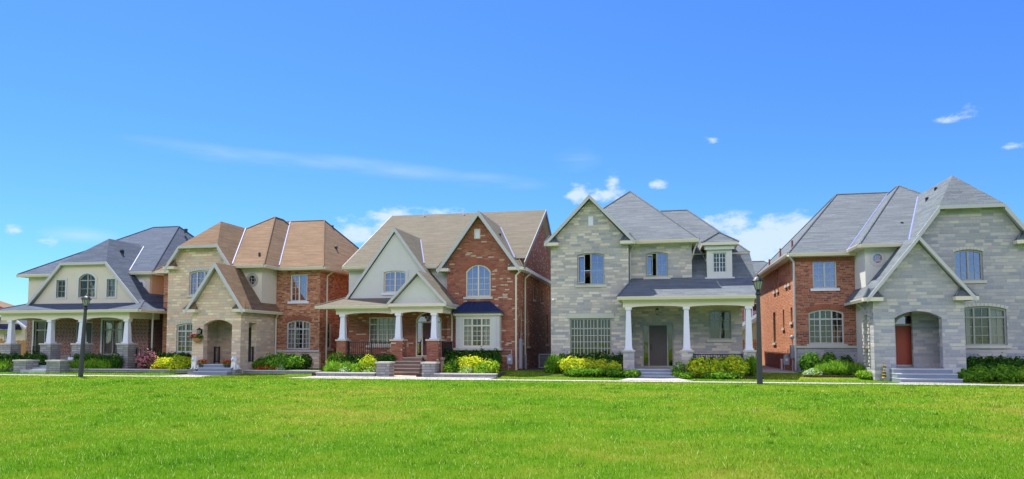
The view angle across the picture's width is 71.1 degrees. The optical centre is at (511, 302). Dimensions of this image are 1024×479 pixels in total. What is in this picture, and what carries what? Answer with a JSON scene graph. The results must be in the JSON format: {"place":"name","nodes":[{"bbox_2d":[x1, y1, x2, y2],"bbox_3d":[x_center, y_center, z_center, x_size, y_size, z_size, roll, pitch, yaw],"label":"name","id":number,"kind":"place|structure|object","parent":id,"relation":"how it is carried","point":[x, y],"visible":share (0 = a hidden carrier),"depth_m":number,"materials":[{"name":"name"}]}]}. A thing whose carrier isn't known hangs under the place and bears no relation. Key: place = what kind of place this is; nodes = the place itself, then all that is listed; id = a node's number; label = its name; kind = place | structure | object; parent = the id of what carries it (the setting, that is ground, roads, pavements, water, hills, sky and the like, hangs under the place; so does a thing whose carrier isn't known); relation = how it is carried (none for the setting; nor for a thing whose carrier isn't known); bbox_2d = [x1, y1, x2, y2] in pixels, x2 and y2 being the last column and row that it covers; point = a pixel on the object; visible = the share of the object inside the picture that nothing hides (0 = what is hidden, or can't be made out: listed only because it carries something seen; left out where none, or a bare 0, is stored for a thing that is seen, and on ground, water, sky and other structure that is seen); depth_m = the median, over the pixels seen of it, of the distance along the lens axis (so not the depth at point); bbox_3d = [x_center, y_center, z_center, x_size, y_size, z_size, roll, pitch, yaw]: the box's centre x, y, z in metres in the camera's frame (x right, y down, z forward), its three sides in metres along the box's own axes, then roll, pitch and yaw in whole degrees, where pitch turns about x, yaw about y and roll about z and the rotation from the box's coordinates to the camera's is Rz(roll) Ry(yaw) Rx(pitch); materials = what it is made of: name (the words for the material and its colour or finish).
{"place":"outdoors","nodes":[
{"label":"outdoors","id":0,"kind":"place"},
{"bbox_2d":[374,375,415,376],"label":"path","id":1,"kind":"structure","parent":0,"point":[398,376],"depth_m":34.81,"materials":[{"name":"grey concrete"}]},
{"bbox_2d":[375,362,394,375],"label":"stone pillar","id":2,"kind":"structure","parent":1,"relation":"on","point":[384,368],"depth_m":34.96,"materials":[{"name":"grey stone"}]},
{"bbox_2d":[308,376,493,378],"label":"path","id":3,"kind":"structure","parent":0,"point":[401,377],"depth_m":33.88,"materials":[{"name":"concrete"}]},
{"bbox_2d":[0,374,1022,385],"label":"sidewalk","id":4,"kind":"structure","parent":0,"point":[574,380],"depth_m":31.23,"materials":[{"name":"concrete"}]},
{"bbox_2d":[0,368,1023,478],"bbox_3d":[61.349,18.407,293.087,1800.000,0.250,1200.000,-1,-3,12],"label":"ground","id":5,"kind":"structure","parent":0,"point":[585,441],"depth_m":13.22,"materials":[{"name":"green plant"}]},
{"bbox_2d":[0,301,26,341],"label":"house","id":6,"kind":"structure","parent":5,"relation":"on","point":[21,330],"depth_m":56.03,"materials":[{"name":"beige paint"}]},
{"bbox_2d":[12,360,39,372],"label":"stone pillar","id":7,"kind":"structure","parent":5,"relation":"on","point":[18,365],"depth_m":40.43,"materials":[{"name":"grey stone"}]},
{"bbox_2d":[20,365,45,372],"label":"garden steps","id":8,"kind":"structure","parent":5,"relation":"on","point":[40,369],"depth_m":40.26,"materials":[{"name":"grey concrete"}]},
{"bbox_2d":[45,360,73,372],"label":"stone pillar","id":9,"kind":"structure","parent":5,"relation":"on","point":[58,366],"depth_m":39.97,"materials":[{"name":"grey stone"}]},
{"bbox_2d":[78,294,91,376],"bbox_3d":[-21.154,1.639,35.389,0.480,4.185,0.480,2,-3,12],"label":"street lamp","id":10,"kind":"object","parent":5,"relation":"on","point":[86,299],"visible":0.97,"depth_m":35.32,"materials":[{"name":"black metal"}]},
{"bbox_2d":[70,351,122,368],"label":"hedge","id":11,"kind":"object","parent":5,"relation":"on","point":[115,361],"visible":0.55,"depth_m":40.75,"materials":[{"name":"green plant"}]},
{"bbox_2d":[0,226,193,371],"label":"house","id":12,"kind":"structure","parent":5,"relation":"on","point":[119,282],"depth_m":43.73,"materials":[{"name":"beige paint"}]},
{"bbox_2d":[31,319,55,353],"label":"window","id":13,"kind":"structure","parent":12,"relation":"in","point":[41,326],"depth_m":45.56,"materials":[{"name":"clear glass"}]},
{"bbox_2d":[54,278,66,298],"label":"window","id":14,"kind":"structure","parent":12,"relation":"in","point":[60,283],"depth_m":43.67,"materials":[{"name":"clear glass"}]},
{"bbox_2d":[76,272,96,298],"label":"window","id":15,"kind":"structure","parent":12,"relation":"in","point":[87,285],"depth_m":43.31,"materials":[{"name":"clear glass"}]},
{"bbox_2d":[86,323,91,342],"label":"window","id":16,"kind":"structure","parent":12,"relation":"in","point":[88,325],"depth_m":44.80,"materials":[{"name":"grey glass"}]},
{"bbox_2d":[105,277,116,297],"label":"window","id":17,"kind":"structure","parent":12,"relation":"in","point":[108,279],"depth_m":42.92,"materials":[{"name":"clear glass"}]},
{"bbox_2d":[100,318,122,354],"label":"front door","id":18,"kind":"structure","parent":12,"relation":"in","point":[113,327],"depth_m":44.55,"materials":[{"name":"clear glass"}]},
{"bbox_2d":[70,368,164,372],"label":"garden wall","id":19,"kind":"structure","parent":5,"relation":"on","point":[123,370],"depth_m":39.84,"materials":[{"name":"grey stone"}]},
{"bbox_2d":[188,356,199,374],"bbox_3d":[-16.868,3.338,38.190,0.557,1.031,0.640,-1,-3,12],"label":"stone lion","id":20,"kind":"object","parent":5,"relation":"on","point":[194,365],"visible":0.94,"depth_m":38.02},
{"bbox_2d":[231,356,241,374],"bbox_3d":[-14.574,3.311,37.712,0.557,1.031,0.640,-1,-3,12],"label":"stone lion","id":21,"kind":"object","parent":5,"relation":"on","point":[235,365],"visible":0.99,"depth_m":37.56},
{"bbox_2d":[154,217,359,374],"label":"house","id":22,"kind":"structure","parent":5,"relation":"on","point":[247,297],"depth_m":41.16,"materials":[{"name":"beige brick"}]},
{"bbox_2d":[173,323,191,354],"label":"window","id":23,"kind":"structure","parent":22,"relation":"in","point":[178,326],"depth_m":40.93,"materials":[{"name":"clear glass"}]},
{"bbox_2d":[186,271,207,296],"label":"window","id":24,"kind":"structure","parent":22,"relation":"in","point":[191,295],"depth_m":41.00,"materials":[{"name":"clear glass"}]},
{"bbox_2d":[287,274,308,303],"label":"window","id":25,"kind":"structure","parent":22,"relation":"in","point":[294,287],"depth_m":41.67,"materials":[{"name":"beige paint"}]},
{"bbox_2d":[287,320,309,348],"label":"window","id":26,"kind":"structure","parent":22,"relation":"in","point":[291,326],"depth_m":41.50,"materials":[{"name":"clear glass"}]},
{"bbox_2d":[327,322,333,350],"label":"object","id":27,"kind":"structure","parent":22,"relation":"in","point":[328,323],"depth_m":42.52,"materials":[{"name":"beige paint"}]},
{"bbox_2d":[243,370,321,373],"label":"garden wall","id":28,"kind":"structure","parent":5,"relation":"on","point":[282,371],"depth_m":37.87,"materials":[{"name":"grey stone"}]},
{"bbox_2d":[299,354,312,369],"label":"shrub","id":29,"kind":"object","parent":5,"relation":"on","point":[307,364],"visible":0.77,"depth_m":39.03,"materials":[{"name":"green plant"}]},
{"bbox_2d":[315,372,375,376],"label":"garden wall","id":30,"kind":"structure","parent":5,"relation":"on","point":[373,374],"depth_m":35.21,"materials":[{"name":"grey stone"}]},
{"bbox_2d":[341,351,396,364],"bbox_3d":[-7.442,3.091,37.401,3.125,1.232,0.864,-1,-3,12],"label":"hedge","id":31,"kind":"object","parent":5,"relation":"on","point":[384,358],"visible":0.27,"depth_m":37.32,"materials":[{"name":"green plant"}]},
{"bbox_2d":[421,362,439,376],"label":"stone pillar","id":32,"kind":"structure","parent":5,"relation":"on","point":[429,369],"depth_m":34.48,"materials":[{"name":"grey stone"}]},
{"bbox_2d":[315,210,551,374],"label":"house","id":33,"kind":"structure","parent":5,"relation":"on","point":[428,288],"depth_m":39.35,"materials":[{"name":"red brick"}]},
{"bbox_2d":[366,317,395,347],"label":"window","id":34,"kind":"structure","parent":33,"relation":"in","point":[381,329],"depth_m":40.51,"materials":[{"name":"grey glass"}]},
{"bbox_2d":[381,269,407,294],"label":"window","id":35,"kind":"structure","parent":33,"relation":"in","point":[384,272],"depth_m":39.27,"materials":[{"name":"beige paint"}]},
{"bbox_2d":[423,323,430,354],"bbox_3d":[-4.629,2.001,39.825,0.660,1.810,0.110,-1,-3,12],"label":"front door","id":36,"kind":"structure","parent":33,"relation":"in","point":[426,326],"depth_m":39.86,"materials":[{"name":"black metal"}]},
{"bbox_2d":[463,265,492,298],"bbox_3d":[-1.824,-1.150,39.127,1.640,1.900,0.337,-1,-3,12],"label":"window","id":37,"kind":"structure","parent":33,"relation":"in","point":[478,280],"depth_m":39.22,"materials":[{"name":"beige paint"}]},
{"bbox_2d":[452,301,503,349],"bbox_3d":[-1.823,1.210,38.554,2.780,2.663,0.652,-1,-3,12],"label":"bay window","id":38,"kind":"structure","parent":33,"relation":"in","point":[465,314],"depth_m":38.47,"materials":[{"name":"paint"}]},
{"bbox_2d":[519,331,522,368],"bbox_3d":[0.479,2.536,38.766,0.150,2.000,0.350,-1,-3,12],"label":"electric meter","id":39,"kind":"object","parent":33,"relation":"attached to","point":[520,353],"visible":1,"depth_m":38.60,"materials":[{"name":"grey metal"}]},
{"bbox_2d":[416,372,505,376],"bbox_3d":[-2.299,3.629,36.527,3.900,0.200,4.340,-1,-3,12],"label":"garden bed","id":40,"kind":"object","parent":5,"relation":"on","point":[498,375],"visible":0.21,"depth_m":34.90,"materials":[{"name":"brown soil"}]},
{"bbox_2d":[454,354,483,372],"bbox_3d":[-2.055,3.103,35.354,1.566,1.120,1.464,-1,-3,12],"label":"shrub","id":41,"kind":"object","parent":40,"relation":"on","point":[468,362],"visible":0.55,"depth_m":35.09,"materials":[{"name":"yellow plant"}]},
{"bbox_2d":[475,358,499,372],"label":"shrub","id":42,"kind":"object","parent":40,"relation":"on","point":[492,366],"visible":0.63,"depth_m":34.79,"materials":[{"name":"green plant"}]},
{"bbox_2d":[434,373,497,377],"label":"garden wall","id":43,"kind":"structure","parent":5,"relation":"on","point":[484,375],"depth_m":33.94,"materials":[{"name":"grey stone"}]},
{"bbox_2d":[444,346,503,370],"bbox_3d":[-2.133,2.914,37.414,3.460,1.350,0.853,-1,-3,12],"label":"hedge","id":44,"kind":"object","parent":5,"relation":"on","point":[489,355],"visible":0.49,"depth_m":37.29,"materials":[{"name":"green plant"}]},
{"bbox_2d":[539,375,624,376],"bbox_3d":[3.686,3.639,35.832,4.300,0.100,2.550,-1,-3,12],"label":"garden bed","id":45,"kind":"object","parent":5,"relation":"on","point":[580,376],"visible":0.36,"depth_m":34.66,"materials":[{"name":"brown soil"}]},
{"bbox_2d":[544,352,561,373],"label":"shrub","id":46,"kind":"object","parent":45,"relation":"on","point":[551,364],"visible":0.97,"depth_m":35.96,"materials":[{"name":"green plant"}]},
{"bbox_2d":[557,356,584,372],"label":"shrub","id":47,"kind":"object","parent":45,"relation":"on","point":[565,364],"visible":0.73,"depth_m":35.12,"materials":[{"name":"yellow plant"}]},
{"bbox_2d":[564,366,588,375],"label":"plant","id":48,"kind":"object","parent":45,"relation":"on","point":[575,372],"visible":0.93,"depth_m":34.48,"materials":[{"name":"green plant"}]},
{"bbox_2d":[576,357,597,368],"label":"shrub","id":49,"kind":"object","parent":45,"relation":"on","point":[588,363],"visible":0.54,"depth_m":34.88,"materials":[{"name":"yellow plant"}]},
{"bbox_2d":[582,367,605,376],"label":"plant","id":50,"kind":"object","parent":45,"relation":"on","point":[597,371],"visible":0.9,"depth_m":34.29,"materials":[{"name":"green plant"}]},
{"bbox_2d":[603,366,624,376],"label":"plant","id":51,"kind":"object","parent":45,"relation":"on","point":[611,372],"visible":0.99,"depth_m":34.13,"materials":[{"name":"green plant"}]},
{"bbox_2d":[557,350,622,371],"bbox_3d":[4.027,2.946,36.456,3.621,1.134,0.851,-1,-3,12],"label":"hedge","id":52,"kind":"object","parent":5,"relation":"on","point":[611,357],"visible":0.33,"depth_m":36.24,"materials":[{"name":"green plant"}]},
{"bbox_2d":[544,191,755,377],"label":"house","id":53,"kind":"structure","parent":5,"relation":"on","point":[659,293],"depth_m":37.48,"materials":[{"name":"grey brick"}]},
{"bbox_2d":[575,253,606,286],"bbox_3d":[4.080,-1.734,37.245,1.660,1.810,0.652,-1,-3,12],"label":"window","id":54,"kind":"structure","parent":53,"relation":"in","point":[591,284],"depth_m":37.43,"materials":[{"name":"clear glass"}]},
{"bbox_2d":[570,318,611,355],"bbox_3d":[4.102,1.776,37.323,2.150,1.950,0.094,-1,-3,12],"label":"window","id":55,"kind":"structure","parent":53,"relation":"in","point":[571,319],"depth_m":37.35,"materials":[{"name":"clear glass"}]},
{"bbox_2d":[643,252,670,278],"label":"window","id":56,"kind":"structure","parent":53,"relation":"in","point":[656,276],"depth_m":37.44,"materials":[{"name":"clear glass"}]},
{"bbox_2d":[649,325,666,365],"bbox_3d":[7.782,2.270,38.159,0.920,2.140,0.100,-1,-3,12],"label":"front door","id":57,"kind":"structure","parent":53,"relation":"in","point":[657,334],"depth_m":38.15,"materials":[{"name":"black metal"}]},
{"bbox_2d":[707,310,733,341],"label":"window","id":58,"kind":"structure","parent":53,"relation":"in","point":[710,339],"depth_m":37.51,"materials":[{"name":"clear glass"}]},
{"bbox_2d":[671,360,686,371],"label":"flowering bush","id":59,"kind":"object","parent":5,"relation":"on","point":[679,367],"visible":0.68,"depth_m":33.98,"materials":[{"name":"green plant"}]},
{"bbox_2d":[698,369,744,378],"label":"plant","id":60,"kind":"object","parent":5,"relation":"on","point":[720,375],"visible":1,"depth_m":32.77,"materials":[{"name":"green plant"}]},
{"bbox_2d":[693,377,763,378],"bbox_3d":[9.890,3.523,33.747,3.700,0.090,1.400,-1,-3,12],"label":"garden bed","id":61,"kind":"object","parent":5,"relation":"on","point":[736,378],"visible":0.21,"depth_m":33.08,"materials":[{"name":"brown soil"}]},
{"bbox_2d":[671,371,695,378],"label":"plant","id":62,"kind":"object","parent":61,"relation":"on","point":[684,374],"visible":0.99,"depth_m":33.18,"materials":[{"name":"green plant"}]},
{"bbox_2d":[685,357,712,376],"bbox_3d":[8.806,3.018,33.749,1.432,0.995,1.434,-1,-3,12],"label":"shrub","id":63,"kind":"object","parent":61,"relation":"on","point":[697,366],"visible":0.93,"depth_m":33.40,"materials":[{"name":"yellow plant"}]},
{"bbox_2d":[707,356,727,374],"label":"shrub","id":64,"kind":"object","parent":61,"relation":"on","point":[717,364],"visible":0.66,"depth_m":33.24,"materials":[{"name":"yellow plant"}]},
{"bbox_2d":[720,353,749,376],"bbox_3d":[10.373,2.873,33.448,1.423,1.253,1.305,-1,-3,12],"label":"shrub","id":65,"kind":"object","parent":61,"relation":"on","point":[736,364],"visible":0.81,"depth_m":33.04,"materials":[{"name":"yellow plant"}]},
{"bbox_2d":[745,355,763,375],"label":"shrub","id":66,"kind":"object","parent":61,"relation":"on","point":[752,362],"visible":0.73,"depth_m":33.57,"materials":[{"name":"green plant"}]},
{"bbox_2d":[742,314,756,357],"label":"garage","id":67,"kind":"structure","parent":5,"relation":"on","point":[753,319],"depth_m":52.46,"materials":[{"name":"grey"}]},
{"bbox_2d":[742,261,766,322],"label":"house","id":68,"kind":"structure","parent":5,"relation":"on","point":[758,266],"depth_m":63.39,"materials":[{"name":"brick"}]},
{"bbox_2d":[752,274,763,383],"bbox_3d":[9.954,1.097,28.911,0.480,4.534,0.480,-1,-3,12],"label":"street lamp","id":69,"kind":"object","parent":5,"relation":"on","point":[757,281],"visible":0.97,"depth_m":28.84,"materials":[{"name":"black metal"}]},
{"bbox_2d":[798,351,822,370],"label":"shrub","id":70,"kind":"object","parent":5,"relation":"on","point":[807,361],"visible":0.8,"depth_m":34.42,"materials":[{"name":"green plant"}]},
{"bbox_2d":[801,374,856,377],"bbox_3d":[15.060,3.486,34.049,2.700,0.200,2.700,-1,-3,12],"label":"garden bed","id":71,"kind":"object","parent":5,"relation":"on","point":[849,376],"visible":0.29,"depth_m":32.76,"materials":[{"name":"brown soil"}]},
{"bbox_2d":[802,368,822,375],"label":"plant","id":72,"kind":"object","parent":71,"relation":"on","point":[813,372],"visible":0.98,"depth_m":33.07,"materials":[{"name":"white plant"}]},
{"bbox_2d":[813,362,834,374],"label":"fern","id":73,"kind":"object","parent":71,"relation":"on","point":[824,369],"visible":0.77,"depth_m":33.23,"materials":[{"name":"green plant"}]},
{"bbox_2d":[825,358,852,374],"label":"fern","id":74,"kind":"object","parent":71,"relation":"on","point":[839,367],"visible":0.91,"depth_m":33.05,"materials":[{"name":"green plant"}]},
{"bbox_2d":[848,362,864,374],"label":"fern","id":75,"kind":"object","parent":71,"relation":"on","point":[855,367],"visible":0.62,"depth_m":32.96,"materials":[{"name":"green plant"}]},
{"bbox_2d":[821,352,837,363],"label":"shrub","id":76,"kind":"object","parent":5,"relation":"on","point":[827,356],"visible":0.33,"depth_m":34.57,"materials":[{"name":"green plant"}]},
{"bbox_2d":[855,369,872,378],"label":"plant","id":77,"kind":"object","parent":5,"relation":"on","point":[864,374],"visible":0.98,"depth_m":31.95,"materials":[{"name":"green plant"}]},
{"bbox_2d":[756,175,1023,382],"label":"house","id":78,"kind":"structure","parent":5,"relation":"on","point":[904,284],"depth_m":32.58,"materials":[{"name":"grey brick"}]},
{"bbox_2d":[810,260,839,290],"bbox_3d":[15.592,-1.356,35.801,1.360,1.530,0.336,-1,-3,12],"label":"window","id":79,"kind":"structure","parent":78,"relation":"in","point":[832,284],"depth_m":35.83,"materials":[{"name":"clear glass"}]},
{"bbox_2d":[807,309,847,345],"bbox_3d":[15.601,1.236,35.595,1.880,1.850,0.230,-1,-3,12],"label":"window","id":80,"kind":"structure","parent":78,"relation":"in","point":[819,343],"depth_m":35.60,"materials":[{"name":"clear glass"}]},
{"bbox_2d":[870,251,884,265],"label":"window","id":81,"kind":"structure","parent":78,"relation":"in","point":[880,253],"depth_m":33.48,"materials":[{"name":"clear glass"}]},
{"bbox_2d":[895,326,911,364],"bbox_3d":[18.113,1.946,33.048,0.800,1.800,0.060,-1,-3,12],"label":"front door","id":82,"kind":"structure","parent":78,"relation":"in","point":[903,333],"depth_m":33.03,"materials":[{"name":"red wood"}]},
{"bbox_2d":[954,250,986,282],"bbox_3d":[20.554,-1.637,32.323,1.400,1.530,0.336,-1,-3,12],"label":"window","id":83,"kind":"structure","parent":78,"relation":"in","point":[977,271],"depth_m":32.35,"materials":[{"name":"clear glass"}]},
{"bbox_2d":[964,306,1011,347],"bbox_3d":[21.019,1.088,32.068,2.170,1.880,0.336,-1,-3,12],"label":"window","id":84,"kind":"structure","parent":78,"relation":"in","point":[996,318],"depth_m":32.05,"materials":[{"name":"clear glass"}]},
{"bbox_2d":[958,368,977,381],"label":"shrub","id":85,"kind":"object","parent":5,"relation":"on","point":[965,375],"visible":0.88,"depth_m":30.39,"materials":[{"name":"green plant"}]},
{"bbox_2d":[966,352,1023,368],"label":"hedge","id":86,"kind":"object","parent":5,"relation":"on","point":[987,361],"visible":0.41,"depth_m":31.23,"materials":[{"name":"green plant"}]},
{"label":"garden bed","id":87,"kind":"structure","parent":5,"relation":"on","visible":0},
{"bbox_2d":[967,364,994,381],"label":"shrub","id":88,"kind":"object","parent":87,"relation":"on","point":[981,373],"visible":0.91,"depth_m":30.25,"materials":[{"name":"green plant"}]},
{"bbox_2d":[988,362,1020,382],"bbox_3d":[20.789,2.948,30.363,1.346,0.897,1.309,-1,-3,12],"label":"shrub","id":89,"kind":"object","parent":87,"relation":"on","point":[1005,373],"visible":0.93,"depth_m":30.01,"materials":[{"name":"green plant"}]},
{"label":"garden bed","id":90,"kind":"structure","parent":5,"relation":"on","visible":0},
{"bbox_2d":[323,360,343,371],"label":"shrub","id":91,"kind":"object","parent":90,"relation":"on","point":[331,366],"visible":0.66,"depth_m":36.11,"materials":[{"name":"green plant"}]},
{"bbox_2d":[325,351,344,364],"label":"shrub","id":92,"kind":"object","parent":90,"relation":"on","point":[333,356],"visible":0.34,"depth_m":37.66,"materials":[{"name":"green plant"}]},
{"bbox_2d":[357,354,376,371],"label":"shrub","id":93,"kind":"object","parent":90,"relation":"on","point":[369,362],"visible":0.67,"depth_m":35.88,"materials":[{"name":"yellow plant"}]},
{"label":"garden bed","id":94,"kind":"structure","parent":5,"relation":"on","visible":0},
{"bbox_2d":[258,352,306,369],"bbox_3d":[-12.489,3.187,38.845,2.850,1.199,1.418,-1,-3,12],"label":"shrub","id":95,"kind":"object","parent":94,"relation":"on","point":[289,362],"visible":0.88,"depth_m":38.47,"materials":[{"name":"green plant"}]},
{"bbox_2d":[0,0,1023,305],"label":"sky","id":96,"kind":"structure","parent":0,"point":[119,118],"materials":[{"name":"blue"}]},
{"bbox_2d":[618,378,690,380],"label":"path","id":97,"kind":"structure","parent":0,"point":[654,379],"depth_m":31.91,"materials":[{"name":"concrete"}]},
{"bbox_2d":[623,369,641,377],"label":"plant","id":98,"kind":"object","parent":97,"relation":"on","point":[633,373],"visible":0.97,"depth_m":33.38,"materials":[{"name":"green plant"}]},
{"bbox_2d":[762,365,797,372],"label":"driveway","id":99,"kind":"structure","parent":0,"point":[767,369],"depth_m":37.26,"materials":[{"name":"concrete"}]},
{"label":"garden bed","id":100,"kind":"structure","parent":0,"visible":0},
{"bbox_2d":[0,358,13,371],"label":"fern","id":101,"kind":"object","parent":100,"relation":"on","point":[3,365],"visible":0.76,"depth_m":41.13,"materials":[{"name":"green plant"}]},
{"bbox_2d":[0,352,25,366],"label":"hedge","id":102,"kind":"object","parent":100,"relation":"on","point":[15,356],"visible":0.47,"depth_m":41.71,"materials":[{"name":"green plant"}]},
{"bbox_2d":[23,351,47,364],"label":"hedge","id":103,"kind":"object","parent":100,"relation":"on","point":[39,356],"visible":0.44,"depth_m":41.82,"materials":[{"name":"green plant"}]},
{"bbox_2d":[84,355,103,369],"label":"fern","id":104,"kind":"object","parent":100,"relation":"on","point":[90,364],"visible":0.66,"depth_m":40.34,"materials":[{"name":"green plant"}]},
{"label":"garden bed","id":105,"kind":"structure","parent":0,"visible":0},
{"bbox_2d":[135,348,159,368],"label":"rhododendron","id":106,"kind":"object","parent":105,"relation":"on","point":[146,361],"visible":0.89,"depth_m":39.93,"materials":[{"name":"pink plant"}]},
{"bbox_2d":[150,356,171,368],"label":"shrub","id":107,"kind":"object","parent":105,"relation":"on","point":[160,363],"visible":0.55,"depth_m":39.64,"materials":[{"name":"yellow plant"}]},
{"bbox_2d":[155,351,190,360],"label":"hedge","id":108,"kind":"object","parent":105,"relation":"on","point":[160,355],"visible":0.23,"depth_m":40.60,"materials":[{"name":"green plant"}]},
{"bbox_2d":[164,354,191,371],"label":"shrub","id":109,"kind":"object","parent":105,"relation":"on","point":[178,362],"visible":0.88,"depth_m":39.39,"materials":[{"name":"yellow plant"}]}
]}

